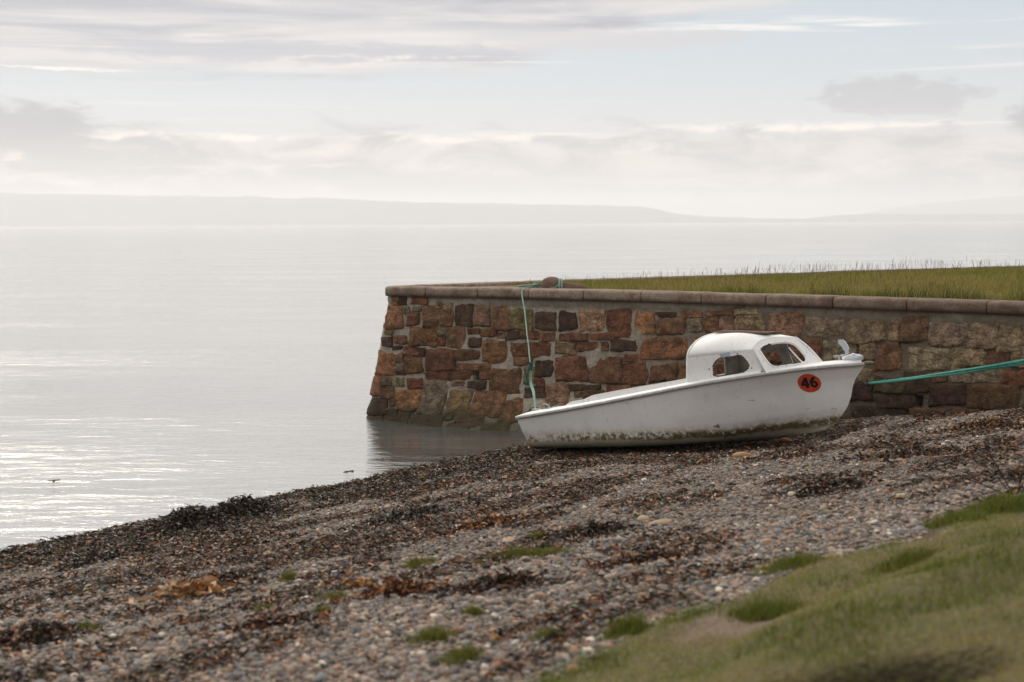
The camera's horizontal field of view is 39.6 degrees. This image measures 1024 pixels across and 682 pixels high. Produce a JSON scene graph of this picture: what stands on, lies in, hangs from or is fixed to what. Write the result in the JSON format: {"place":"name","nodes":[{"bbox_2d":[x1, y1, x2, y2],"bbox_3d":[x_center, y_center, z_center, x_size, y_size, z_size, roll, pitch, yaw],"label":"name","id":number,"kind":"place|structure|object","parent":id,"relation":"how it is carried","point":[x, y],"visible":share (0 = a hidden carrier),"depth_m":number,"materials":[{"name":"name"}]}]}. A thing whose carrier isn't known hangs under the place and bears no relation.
{"place":"outdoors","nodes":[
{"label":"outdoors","id":0,"kind":"place"},
{"bbox_2d":[0,221,1023,550],"bbox_3d":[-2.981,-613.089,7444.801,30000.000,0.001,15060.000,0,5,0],"label":"water","id":1,"kind":"structure","parent":0,"point":[146,373],"depth_m":40.38,"materials":[{"name":"grey liquid"}]},
{"bbox_2d":[0,411,1023,681],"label":"ground","id":2,"kind":"structure","parent":0,"point":[920,665],"depth_m":5.66,"materials":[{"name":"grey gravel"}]},
{"bbox_2d":[0,616,108,656],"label":"seaweed clump","id":3,"kind":"object","parent":2,"relation":"on","point":[41,633],"visible":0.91,"depth_m":7.90,"materials":[{"name":"brown plant"}]},
{"bbox_2d":[75,619,102,631],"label":"grass tuft","id":4,"kind":"object","parent":2,"relation":"on","point":[88,624],"visible":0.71,"depth_m":8.16,"materials":[{"name":"green plant"}]},
{"bbox_2d":[39,544,150,573],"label":"seaweed clump","id":5,"kind":"object","parent":2,"relation":"on","point":[105,556],"visible":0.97,"depth_m":11.49,"materials":[{"name":"black plant"}]},
{"bbox_2d":[129,503,223,539],"bbox_3d":[-3.035,1.658,13.258,0.648,0.274,1.494,4,6,40],"label":"seaweed clump","id":6,"kind":"object","parent":2,"relation":"on","point":[190,515],"visible":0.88,"depth_m":13.15,"materials":[{"name":"black plant"}]},
{"bbox_2d":[128,572,233,603],"bbox_3d":[-2.048,1.627,9.011,0.783,0.258,0.426,2,5,23],"label":"seaweed clump","id":7,"kind":"object","parent":2,"relation":"on","point":[206,585],"visible":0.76,"depth_m":8.97,"materials":[{"name":"brown plant"}]},
{"bbox_2d":[201,566,276,584],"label":"seaweed clump","id":8,"kind":"object","parent":2,"relation":"on","point":[238,575],"visible":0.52,"depth_m":9.37,"materials":[{"name":"brown plant"}]},
{"bbox_2d":[201,493,300,527],"bbox_3d":[-2.630,1.612,13.646,0.686,0.274,1.523,3,6,34],"label":"seaweed clump","id":9,"kind":"object","parent":2,"relation":"on","point":[233,506],"visible":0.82,"depth_m":13.60,"materials":[{"name":"black plant"}]},
{"bbox_2d":[250,601,272,611],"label":"grass tuft","id":10,"kind":"object","parent":2,"relation":"on","point":[261,606],"visible":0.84,"depth_m":8.17,"materials":[{"name":"green plant"}]},
{"bbox_2d":[193,604,347,638],"bbox_3d":[-1.295,1.525,7.635,0.833,0.210,0.342,-1,5,-5],"label":"seaweed clump","id":11,"kind":"object","parent":2,"relation":"on","point":[265,620],"visible":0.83,"depth_m":7.60,"materials":[{"name":"brown plant"}]},
{"bbox_2d":[274,568,299,581],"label":"grass tuft","id":12,"kind":"object","parent":2,"relation":"on","point":[288,576],"visible":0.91,"depth_m":9.20,"materials":[{"name":"green plant"}]},
{"bbox_2d":[308,602,334,613],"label":"grass tuft","id":13,"kind":"object","parent":2,"relation":"on","point":[318,609],"visible":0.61,"depth_m":7.80,"materials":[{"name":"green plant"}]},
{"bbox_2d":[309,587,353,600],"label":"grass tuft","id":14,"kind":"object","parent":2,"relation":"on","point":[332,596],"visible":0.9,"depth_m":8.30,"materials":[{"name":"green plant"}]},
{"bbox_2d":[339,576,375,588],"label":"seaweed clump","id":15,"kind":"object","parent":2,"relation":"on","point":[360,582],"visible":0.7,"depth_m":8.62,"materials":[{"name":"brown plant"}]},
{"bbox_2d":[318,571,463,605],"bbox_3d":[-0.671,1.439,8.146,0.813,0.221,0.382,-3,5,-27],"label":"seaweed clump","id":16,"kind":"object","parent":2,"relation":"on","point":[401,587],"visible":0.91,"depth_m":8.12,"materials":[{"name":"brown plant"}]},
{"bbox_2d":[388,610,404,617],"bbox_3d":[-0.606,1.455,7.574,0.040,0.030,0.146,4,6,40],"label":"driftwood","id":17,"kind":"object","parent":2,"relation":"on","point":[394,613],"visible":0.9,"depth_m":7.55,"materials":[{"name":"beige wood"}]},
{"bbox_2d":[337,503,461,530],"bbox_3d":[-0.919,1.506,12.096,0.628,0.223,1.325,4,6,40],"label":"seaweed clump","id":18,"kind":"object","parent":2,"relation":"on","point":[397,515],"visible":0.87,"depth_m":12.04,"materials":[{"name":"black plant"}]},
{"bbox_2d":[397,555,441,570],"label":"grass tuft","id":19,"kind":"object","parent":2,"relation":"on","point":[417,561],"visible":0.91,"depth_m":9.26,"materials":[{"name":"green plant"}]},
{"bbox_2d":[400,622,458,646],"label":"grass tuft","id":20,"kind":"object","parent":2,"relation":"on","point":[432,635],"visible":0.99,"depth_m":6.89,"materials":[{"name":"green plant"}]},
{"bbox_2d":[436,640,492,666],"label":"grass tuft","id":21,"kind":"object","parent":2,"relation":"on","point":[465,654],"visible":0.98,"depth_m":6.40,"materials":[{"name":"green plant"}]},
{"bbox_2d":[458,602,487,617],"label":"grass tuft","id":22,"kind":"object","parent":2,"relation":"on","point":[474,611],"visible":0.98,"depth_m":7.41,"materials":[{"name":"green plant"}]},
{"bbox_2d":[403,566,587,599],"bbox_3d":[-0.097,1.372,8.004,1.044,0.223,0.406,0,5,0],"label":"seaweed clump","id":23,"kind":"object","parent":2,"relation":"on","point":[500,581],"visible":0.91,"depth_m":7.96,"materials":[{"name":"brown plant"}]},
{"bbox_2d":[430,508,567,535],"bbox_3d":[-0.127,1.408,10.918,1.182,0.218,0.412,-2,5,-16],"label":"seaweed clump","id":24,"kind":"object","parent":2,"relation":"on","point":[488,520],"visible":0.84,"depth_m":10.88,"materials":[{"name":"brown plant"}]},
{"bbox_2d":[502,537,514,541],"bbox_3d":[-0.024,1.405,10.024,0.095,0.042,0.166,0,5,0],"label":"beach stone","id":25,"kind":"object","parent":2,"relation":"on","point":[507,539],"visible":0.62,"depth_m":9.99,"materials":[{"name":"beige stone"}]},
{"bbox_2d":[0,407,1023,681],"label":"pebbles","id":26,"kind":"object","parent":2,"relation":"on","point":[786,541],"visible":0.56,"depth_m":8.67,"materials":[{"name":"grey gravel"}]},
{"bbox_2d":[0,404,1023,681],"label":"seaweed wrack","id":27,"kind":"object","parent":2,"relation":"on","point":[450,466],"visible":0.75,"depth_m":10.97,"materials":[{"name":"brown plant"}]},
{"bbox_2d":[472,543,580,562],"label":"grass tuft","id":28,"kind":"object","parent":2,"relation":"on","point":[519,552],"visible":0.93,"depth_m":9.18,"materials":[{"name":"plant"}]},
{"bbox_2d":[524,529,546,540],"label":"grass tuft","id":29,"kind":"object","parent":2,"relation":"on","point":[532,536],"visible":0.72,"depth_m":9.92,"materials":[{"name":"green plant"}]},
{"bbox_2d":[522,623,563,641],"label":"grass tuft","id":30,"kind":"object","parent":2,"relation":"on","point":[543,633],"visible":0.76,"depth_m":6.70,"materials":[{"name":"green plant"}]},
{"bbox_2d":[542,516,651,540],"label":"seaweed clump","id":31,"kind":"object","parent":2,"relation":"on","point":[605,527],"visible":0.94,"depth_m":9.88,"materials":[{"name":"black plant"}]},
{"bbox_2d":[597,608,655,639],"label":"grass tuft","id":32,"kind":"object","parent":2,"relation":"on","point":[634,624],"visible":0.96,"depth_m":6.46,"materials":[{"name":"green plant"}]},
{"bbox_2d":[566,549,698,570],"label":"seaweed clump","id":33,"kind":"object","parent":2,"relation":"on","point":[641,558],"visible":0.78,"depth_m":8.36,"materials":[{"name":"black plant"}]},
{"bbox_2d":[637,515,649,521],"bbox_3d":[0.962,1.304,10.409,0.092,0.060,0.122,0,5,0],"label":"beach stone","id":34,"kind":"object","parent":2,"relation":"on","point":[640,518],"visible":0.71,"depth_m":10.38,"materials":[{"name":"beige stone"}]},
{"bbox_2d":[647,519,672,524],"bbox_3d":[1.070,1.300,10.162,0.254,0.046,0.111,-4,6,-37],"label":"beach stone","id":35,"kind":"object","parent":2,"relation":"on","point":[664,521],"visible":0.55,"depth_m":10.13,"materials":[{"name":"beige stone"}]},
{"bbox_2d":[515,330,873,448],"bbox_3d":[2.244,0.574,17.175,4.404,1.366,1.544,-4,0,33],"label":"cabin boat","id":36,"kind":"object","parent":2,"relation":"on","point":[751,394],"visible":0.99,"depth_m":16.50,"materials":[{"name":"white plastic"}]},
{"bbox_2d":[838,339,863,360],"bbox_3d":[3.841,0.113,16.104,0.284,0.259,0.124,2,5,25],"label":"bow fitting","id":37,"kind":"object","parent":36,"relation":"on","point":[842,343],"visible":1,"depth_m":16.09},
{"bbox_2d":[366,266,1023,431],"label":"sea wall","id":38,"kind":"structure","parent":2,"relation":"on","point":[453,355],"depth_m":19.83,"materials":[{"name":"stone"}]},
{"bbox_2d":[518,278,562,410],"bbox_3d":[0.415,-0.007,19.611,0.660,1.609,3.217,0,5,0],"label":"stern rope","id":39,"kind":"object","parent":38,"relation":"hanging from","point":[535,285],"visible":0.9,"depth_m":19.29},
{"bbox_2d":[476,269,1023,300],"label":"pier top","id":40,"kind":"structure","parent":38,"relation":"attached to","point":[688,285],"depth_m":22.39,"materials":[{"name":"green plant"}]},
{"bbox_2d":[541,277,587,288],"bbox_3d":[0.770,-0.815,20.995,0.697,0.274,0.312,0,5,0],"label":"mooring stone","id":41,"kind":"object","parent":40,"relation":"on","point":[548,282],"visible":0.5,"depth_m":20.88,"materials":[{"name":"stone"}]},
{"bbox_2d":[486,264,1023,300],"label":"grass","id":42,"kind":"structure","parent":40,"relation":"on","point":[921,291],"depth_m":22.02,"materials":[{"name":"green plant"}]},
{"bbox_2d":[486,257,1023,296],"bbox_3d":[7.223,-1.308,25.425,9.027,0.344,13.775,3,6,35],"label":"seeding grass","id":43,"kind":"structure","parent":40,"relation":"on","point":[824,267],"depth_m":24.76,"materials":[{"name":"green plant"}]},
{"bbox_2d":[638,440,781,452],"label":"seaweed clump","id":44,"kind":"object","parent":2,"relation":"on","point":[714,446],"visible":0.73,"depth_m":16.71,"materials":[{"name":"brown plant"}]},
{"bbox_2d":[733,452,750,457],"bbox_3d":[2.316,1.155,14.327,0.187,0.081,0.114,0,5,0],"label":"beach stone","id":45,"kind":"object","parent":2,"relation":"on","point":[738,454],"visible":0.61,"depth_m":14.29,"materials":[{"name":"beige stone"}]},
{"bbox_2d":[718,593,816,622],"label":"grass tuft","id":46,"kind":"object","parent":2,"relation":"on","point":[765,609],"visible":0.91,"depth_m":6.32,"materials":[{"name":"green plant"}]},
{"bbox_2d":[779,438,790,442],"bbox_3d":[3.269,1.202,16.991,0.159,0.094,0.110,0,5,0],"label":"beach stone","id":47,"kind":"object","parent":2,"relation":"on","point":[784,439],"visible":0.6,"depth_m":16.97,"materials":[{"name":"brown stone"}]},
{"bbox_2d":[748,550,827,575],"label":"grass tuft","id":48,"kind":"object","parent":2,"relation":"on","point":[797,560],"visible":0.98,"depth_m":7.56,"materials":[{"name":"green plant"}]},
{"bbox_2d":[788,491,796,495],"bbox_3d":[2.119,1.163,10.758,0.078,0.051,0.097,0,5,0],"label":"beach stone","id":49,"kind":"object","parent":2,"relation":"on","point":[791,493],"visible":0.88,"depth_m":10.73,"materials":[{"name":"white stone"}]},
{"bbox_2d":[760,476,890,499],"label":"seaweed clump","id":50,"kind":"object","parent":2,"relation":"on","point":[823,486],"visible":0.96,"depth_m":10.81,"materials":[{"name":"black plant"}]},
{"bbox_2d":[896,493,910,497],"bbox_3d":[2.759,1.101,10.022,0.074,0.054,0.106,-5,7,-43],"label":"beach stone","id":51,"kind":"object","parent":2,"relation":"on","point":[898,494],"visible":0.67,"depth_m":10.00,"materials":[{"name":"white stone"}]},
{"bbox_2d":[861,542,948,575],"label":"grass tuft","id":52,"kind":"object","parent":2,"relation":"on","point":[905,558],"visible":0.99,"depth_m":6.93,"materials":[{"name":"green plant"}]},
{"bbox_2d":[828,440,1023,464],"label":"seaweed clump","id":53,"kind":"object","parent":2,"relation":"on","point":[917,451],"visible":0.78,"depth_m":12.52,"materials":[{"name":"brown plant"}]},
{"bbox_2d":[910,507,995,528],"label":"grass tuft","id":54,"kind":"object","parent":2,"relation":"on","point":[947,516],"visible":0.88,"depth_m":8.39,"materials":[{"name":"green plant"}]},
{"bbox_2d":[921,445,1023,494],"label":"dead plant","id":55,"kind":"object","parent":2,"relation":"on","point":[1019,487],"visible":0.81,"depth_m":9.54,"materials":[{"name":"brown plant"}]},
{"bbox_2d":[922,416,1023,433],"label":"seaweed clump","id":56,"kind":"object","parent":2,"relation":"on","point":[985,422],"visible":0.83,"depth_m":14.24,"materials":[{"name":"brown plant"}]},
{"bbox_2d":[956,486,1023,514],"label":"grass tuft","id":57,"kind":"object","parent":2,"relation":"on","point":[1003,499],"visible":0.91,"depth_m":8.68,"materials":[{"name":"green plant"}]},
{"bbox_3d":[3.994,0.543,9.578,0.155,1.240,0.152,0,5,0],"label":"mooring post","id":58,"kind":"object","parent":2,"relation":"on","visible":0},
{"bbox_2d":[860,359,1023,386],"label":"bow rope","id":59,"kind":"object","parent":58,"relation":"attached to","point":[980,368],"visible":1,"depth_m":12.69,"materials":[{"name":"teal fabric"}]},
{"bbox_2d":[0,193,1023,225],"bbox_3d":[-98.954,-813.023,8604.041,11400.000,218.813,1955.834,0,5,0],"label":"hills","id":60,"kind":"structure","parent":0,"point":[65,210],"depth_m":8181.82,"materials":[{"name":"grey"}]},
{"bbox_2d":[0,0,1023,218],"label":"sky","id":61,"kind":"structure","parent":0,"point":[778,109],"materials":[{"name":"white"}]},
{"bbox_2d":[862,196,1023,214],"bbox_3d":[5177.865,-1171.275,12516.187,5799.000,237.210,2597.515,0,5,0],"label":"hills","id":62,"kind":"structure","parent":0,"point":[1008,205],"depth_m":12080.47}
]}

